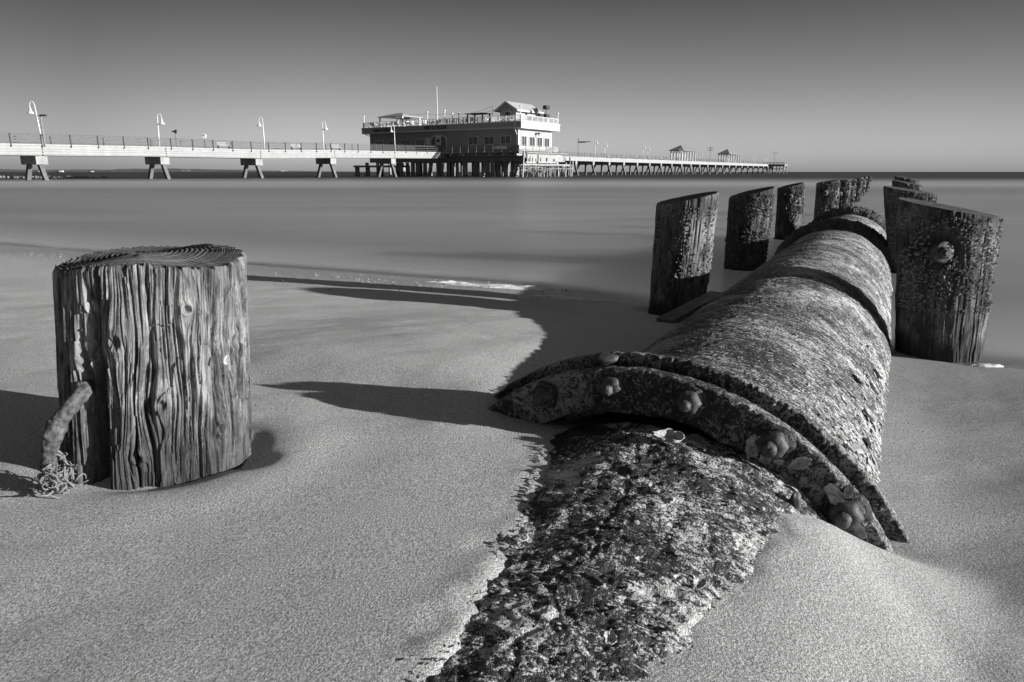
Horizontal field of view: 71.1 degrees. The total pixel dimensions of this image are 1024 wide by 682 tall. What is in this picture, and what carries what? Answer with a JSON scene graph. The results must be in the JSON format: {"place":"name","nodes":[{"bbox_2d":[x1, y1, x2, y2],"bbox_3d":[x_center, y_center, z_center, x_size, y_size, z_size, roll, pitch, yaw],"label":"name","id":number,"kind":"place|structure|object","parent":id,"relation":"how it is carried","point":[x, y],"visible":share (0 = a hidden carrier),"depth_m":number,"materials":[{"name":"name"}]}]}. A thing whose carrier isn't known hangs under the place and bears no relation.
{"place":"outdoors","nodes":[
{"label":"outdoors","id":0,"kind":"place"},
{"bbox_2d":[0,168,345,171],"bbox_3d":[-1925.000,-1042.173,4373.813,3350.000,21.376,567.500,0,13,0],"label":"shore","id":1,"kind":"structure","parent":0,"point":[128,170],"depth_m":4231.16,"materials":[{"name":"black"}]},
{"bbox_2d":[0,243,1023,681],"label":"sand","id":2,"kind":"structure","parent":0,"point":[356,515],"depth_m":1.53,"materials":[{"name":"grey sand"}]},
{"bbox_2d":[33,379,93,498],"bbox_3d":[-0.993,0.215,1.603,0.154,0.248,0.152,-10,16,-35],"label":"rope","id":3,"kind":"object","parent":2,"relation":"on","point":[55,475],"visible":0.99,"depth_m":1.57,"materials":[{"name":"grey fabric"}]},
{"bbox_2d":[52,243,251,489],"bbox_3d":[-0.898,0.108,1.817,0.482,0.676,0.442,0,13,0],"label":"wooden stump","id":4,"kind":"object","parent":2,"relation":"on","point":[149,339],"visible":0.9,"depth_m":1.64,"materials":[{"name":"grey wood"}]},
{"bbox_2d":[224,355,229,364],"bbox_3d":[-0.659,0.044,1.654,0.012,0.024,0.011,0,13,0],"label":"oyster shell","id":5,"kind":"object","parent":4,"relation":"attached to","point":[226,359],"visible":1,"depth_m":1.66},
{"bbox_2d":[6,248,571,303],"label":"shell litter","id":6,"kind":"object","parent":2,"relation":"on","point":[359,278],"visible":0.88,"depth_m":6.25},
{"bbox_2d":[423,280,474,283],"bbox_3d":[-0.565,-0.530,6.479,0.489,0.039,0.128,0,13,0],"label":"foam","id":7,"kind":"object","parent":2,"relation":"on","point":[449,281],"visible":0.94,"depth_m":6.44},
{"bbox_2d":[444,283,521,287],"bbox_3d":[-0.241,-0.491,6.316,0.746,0.048,0.238,0,13,0],"label":"foam","id":8,"kind":"object","parent":2,"relation":"on","point":[469,284],"visible":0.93,"depth_m":6.27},
{"bbox_2d":[480,285,543,290],"bbox_3d":[0.009,-0.451,6.139,0.610,0.050,0.164,0,13,0],"label":"foam","id":9,"kind":"object","parent":2,"relation":"on","point":[510,287],"visible":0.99,"depth_m":6.10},
{"bbox_2d":[399,206,910,681],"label":"outfall pipe","id":10,"kind":"object","parent":2,"relation":"on","point":[630,549],"visible":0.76,"depth_m":1.75,"materials":[{"name":"metal"}]},
{"bbox_2d":[592,352,619,365],"bbox_3d":[0.264,0.051,1.989,0.082,0.045,0.044,0,13,0],"label":"stone","id":11,"kind":"object","parent":10,"relation":"on","point":[604,359],"visible":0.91,"depth_m":1.97,"materials":[{"name":"grey stone"}]},
{"bbox_2d":[789,491,801,509],"bbox_3d":[0.662,0.375,1.675,0.026,0.056,0.021,0,13,0],"label":"stone","id":12,"kind":"object","parent":10,"relation":"on","point":[795,500],"visible":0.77,"depth_m":1.67,"materials":[{"name":"grey stone"}]},
{"bbox_2d":[648,191,718,315],"bbox_3d":[1.179,-0.359,5.025,0.451,1.351,0.434,0,13,0],"label":"timber pile","id":13,"kind":"object","parent":2,"relation":"on","point":[683,246],"visible":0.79,"depth_m":4.81,"materials":[{"name":"grey wood"}]},
{"bbox_2d":[657,291,722,322],"bbox_3d":[1.144,-0.205,4.549,0.110,0.144,0.638,13,18,43],"label":"plank","id":14,"kind":"object","parent":2,"relation":"on","point":[681,313],"visible":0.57,"depth_m":4.47,"materials":[{"name":"grey wood"}]},
{"bbox_2d":[0,172,1023,363],"bbox_3d":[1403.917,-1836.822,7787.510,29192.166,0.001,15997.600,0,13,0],"label":"sea","id":15,"kind":"structure","parent":0,"point":[588,231],"depth_m":15.78,"materials":[{"name":"liquid"}]},
{"bbox_2d":[352,165,409,175],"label":"landing stage","id":16,"kind":"object","parent":15,"relation":"on","point":[357,169],"visible":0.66,"depth_m":166.93,"materials":[{"name":"wood"}]},
{"bbox_2d":[0,132,787,179],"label":"fishing pier","id":17,"kind":"structure","parent":15,"relation":"on","point":[30,155],"depth_m":115.52,"materials":[{"name":"concrete"}]},
{"bbox_2d":[27,101,43,146],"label":"street lamp","id":18,"kind":"object","parent":17,"relation":"on","point":[30,111],"visible":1,"depth_m":86.03,"materials":[{"name":"white metal"}]},
{"bbox_2d":[39,114,46,146],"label":"floodlight post","id":19,"kind":"object","parent":17,"relation":"on","point":[40,115],"visible":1,"depth_m":86.40,"materials":[{"name":"metal"}]},
{"bbox_2d":[157,113,164,146],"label":"street lamp","id":20,"kind":"object","parent":17,"relation":"on","point":[161,122],"visible":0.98,"depth_m":99.86,"materials":[{"name":"white metal"}]},
{"bbox_2d":[216,142,230,148],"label":"bench","id":21,"kind":"object","parent":17,"relation":"on","point":[221,143],"visible":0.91,"depth_m":108.83,"materials":[{"name":"white"}]},
{"bbox_2d":[257,117,265,151],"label":"street lamp","id":22,"kind":"object","parent":17,"relation":"on","point":[263,132],"visible":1,"depth_m":113.90,"materials":[{"name":"white metal"}]},
{"bbox_2d":[290,144,300,149],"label":"bench","id":23,"kind":"object","parent":17,"relation":"on","point":[297,145],"visible":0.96,"depth_m":120.97,"materials":[{"name":"white"}]},
{"bbox_2d":[322,121,327,151],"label":"street lamp","id":24,"kind":"object","parent":17,"relation":"on","point":[325,128],"visible":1,"depth_m":124.26,"materials":[{"name":"white metal"}]},
{"bbox_2d":[390,124,395,152],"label":"street lamp","id":25,"kind":"object","parent":17,"relation":"on","point":[394,135],"visible":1,"depth_m":139.92,"materials":[{"name":"white metal"}]},
{"bbox_2d":[669,145,697,160],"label":"gazebo","id":26,"kind":"object","parent":17,"relation":"on","point":[685,149],"visible":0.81,"depth_m":289.09,"materials":[{"name":"wood"}]},
{"bbox_2d":[718,149,741,162],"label":"gazebo","id":27,"kind":"object","parent":17,"relation":"on","point":[730,152],"visible":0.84,"depth_m":347.38,"materials":[{"name":"wood"}]},
{"bbox_2d":[365,144,566,176],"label":"pier platform","id":28,"kind":"structure","parent":15,"relation":"on","point":[494,164],"depth_m":153.15,"materials":[{"name":"wood"}]},
{"bbox_2d":[361,101,559,152],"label":"pier restaurant","id":29,"kind":"structure","parent":28,"relation":"on","point":[523,127],"depth_m":153.12,"materials":[{"name":"concrete"}]},
{"bbox_2d":[388,140,396,147],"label":"window","id":30,"kind":"structure","parent":29,"relation":"in","point":[390,142],"depth_m":165.44,"materials":[{"name":"black glass"}]},
{"bbox_2d":[377,113,421,126],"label":"pavilion","id":31,"kind":"structure","parent":29,"relation":"on","point":[397,115],"depth_m":167.16,"materials":[{"name":"metal"}]},
{"bbox_2d":[402,139,410,147],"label":"window","id":32,"kind":"structure","parent":29,"relation":"in","point":[407,142],"depth_m":163.11,"materials":[{"name":"black glass"}]},
{"bbox_2d":[397,118,416,125],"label":"canopy","id":33,"kind":"object","parent":29,"relation":"on","point":[406,119],"visible":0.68,"depth_m":162.19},
{"bbox_2d":[416,139,424,145],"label":"window","id":34,"kind":"structure","parent":29,"relation":"in","point":[421,142],"depth_m":160.78,"materials":[{"name":"black glass"}]},
{"bbox_2d":[436,86,437,124],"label":"flagpole","id":35,"kind":"object","parent":29,"relation":"on","point":[437,105],"visible":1,"depth_m":155.38,"materials":[{"name":"white metal"}]},
{"bbox_2d":[430,135,446,149],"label":"door","id":36,"kind":"structure","parent":29,"relation":"in","point":[438,141],"depth_m":157.86,"materials":[{"name":"metal"}]},
{"bbox_2d":[468,136,477,144],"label":"window","id":37,"kind":"structure","parent":29,"relation":"in","point":[471,140],"depth_m":152.82,"materials":[{"name":"grey glass"}]},
{"bbox_2d":[464,112,491,122],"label":"canopy","id":38,"kind":"object","parent":29,"relation":"on","point":[475,114],"visible":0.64,"depth_m":152.34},
{"bbox_2d":[484,136,493,144],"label":"window","id":39,"kind":"structure","parent":29,"relation":"in","point":[488,140],"depth_m":150.52,"materials":[{"name":"grey glass"}]},
{"bbox_2d":[500,135,510,143],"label":"window","id":40,"kind":"structure","parent":29,"relation":"in","point":[506,139],"depth_m":148.17,"materials":[{"name":"grey glass"}]},
{"bbox_2d":[521,135,526,145],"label":"window","id":41,"kind":"structure","parent":29,"relation":"in","point":[523,138],"depth_m":148.26,"materials":[{"name":"grey glass"}]},
{"bbox_2d":[529,136,534,147],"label":"window","id":42,"kind":"structure","parent":29,"relation":"in","point":[531,139],"depth_m":150.76,"materials":[{"name":"grey glass"}]},
{"bbox_2d":[534,108,543,121],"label":"exhaust fan","id":43,"kind":"object","parent":29,"relation":"on","point":[537,111],"visible":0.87,"depth_m":149.98,"materials":[{"name":"metal"}]},
{"bbox_2d":[536,137,542,147],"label":"window","id":44,"kind":"structure","parent":29,"relation":"in","point":[539,139],"depth_m":153.12,"materials":[{"name":"grey glass"}]},
{"bbox_2d":[543,105,549,122],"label":"loudspeaker pole","id":45,"kind":"object","parent":29,"relation":"on","point":[546,108],"visible":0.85,"depth_m":152.08,"materials":[{"name":"metal"}]},
{"bbox_2d":[544,138,549,146],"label":"window","id":46,"kind":"structure","parent":29,"relation":"in","point":[546,140],"depth_m":155.64,"materials":[{"name":"grey glass"}]},
{"bbox_2d":[517,285,556,288],"bbox_3d":[0.187,-0.475,6.311,0.422,0.033,0.118,0,13,0],"label":"foam","id":47,"kind":"object","parent":15,"relation":"on","point":[532,286],"visible":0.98,"depth_m":6.29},
{"bbox_2d":[518,151,573,176],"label":"fender frame","id":48,"kind":"object","parent":15,"relation":"on","point":[534,167],"visible":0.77,"depth_m":146.12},
{"bbox_2d":[723,186,775,270],"bbox_3d":[2.484,-0.918,7.584,0.490,1.403,0.476,0,13,0],"label":"timber pile","id":49,"kind":"object","parent":15,"relation":"on","point":[749,218],"visible":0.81,"depth_m":7.37,"materials":[{"name":"grey wood"}]},
{"bbox_2d":[773,182,805,239],"bbox_3d":[4.210,-1.693,10.880,0.440,1.398,0.425,0,13,0],"label":"timber pile","id":50,"kind":"object","parent":15,"relation":"on","point":[790,207],"visible":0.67,"depth_m":10.70,"materials":[{"name":"grey wood"}]},
{"bbox_2d":[814,180,840,217],"bbox_3d":[6.289,-2.520,14.387,0.486,1.396,0.464,0,13,0],"label":"timber pile","id":51,"kind":"object","parent":15,"relation":"on","point":[827,195],"visible":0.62,"depth_m":14.17,"materials":[{"name":"grey wood"}]},
{"bbox_2d":[839,179,851,206],"bbox_3d":[7.924,-3.175,17.210,0.354,1.375,0.334,0,13,0],"label":"timber pile","id":52,"kind":"object","parent":15,"relation":"on","point":[845,193],"visible":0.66,"depth_m":17.03,"materials":[{"name":"grey wood"}]},
{"bbox_2d":[850,179,857,206],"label":"timber pile","id":53,"kind":"object","parent":15,"relation":"on","point":[853,189],"visible":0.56,"depth_m":20.47,"materials":[{"name":"grey wood"}]},
{"bbox_2d":[854,177,863,201],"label":"timber pile","id":54,"kind":"object","parent":15,"relation":"on","point":[859,185],"visible":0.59,"depth_m":24.35,"materials":[{"name":"grey wood"}]},
{"bbox_2d":[861,177,867,195],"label":"timber pile","id":55,"kind":"object","parent":15,"relation":"on","point":[864,185],"visible":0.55,"depth_m":30.19,"materials":[{"name":"grey wood"}]},
{"bbox_2d":[865,176,872,191],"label":"timber pile","id":56,"kind":"object","parent":15,"relation":"on","point":[870,179],"visible":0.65,"depth_m":36.05,"materials":[{"name":"grey wood"}]},
{"bbox_2d":[894,176,918,183],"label":"timber pile","id":57,"kind":"object","parent":15,"relation":"on","point":[907,179],"visible":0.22,"depth_m":15.92,"materials":[{"name":"grey wood"}]},
{"bbox_2d":[892,180,921,190],"bbox_3d":[6.525,-1.940,11.866,0.605,1.425,0.458,0,13,0],"label":"timber pile","id":58,"kind":"object","parent":15,"relation":"on","point":[902,184],"visible":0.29,"depth_m":11.57,"materials":[{"name":"grey wood"}]},
{"bbox_2d":[883,186,937,273],"bbox_3d":[4.035,-0.856,7.297,0.631,1.413,0.500,0,13,0],"label":"timber pile","id":59,"kind":"object","parent":15,"relation":"in","point":[892,194],"visible":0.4,"depth_m":7.12,"materials":[{"name":"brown wood"}]},
{"bbox_2d":[895,198,1003,363],"bbox_3d":[2.375,-0.116,4.030,0.542,1.345,0.527,0,13,0],"label":"timber pile","id":60,"kind":"object","parent":15,"relation":"on","point":[947,256],"visible":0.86,"depth_m":3.81,"materials":[{"name":"grey wood"}]},
{"bbox_2d":[969,363,1003,366],"bbox_3d":[2.511,0.126,3.802,0.175,0.015,0.077,0,13,0],"label":"foam","id":61,"kind":"object","parent":15,"relation":"on","point":[986,365],"visible":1,"depth_m":3.78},
{"bbox_2d":[0,0,1023,171],"label":"sky","id":62,"kind":"structure","parent":0,"point":[807,85],"materials":[{"name":"grey"}]}
]}

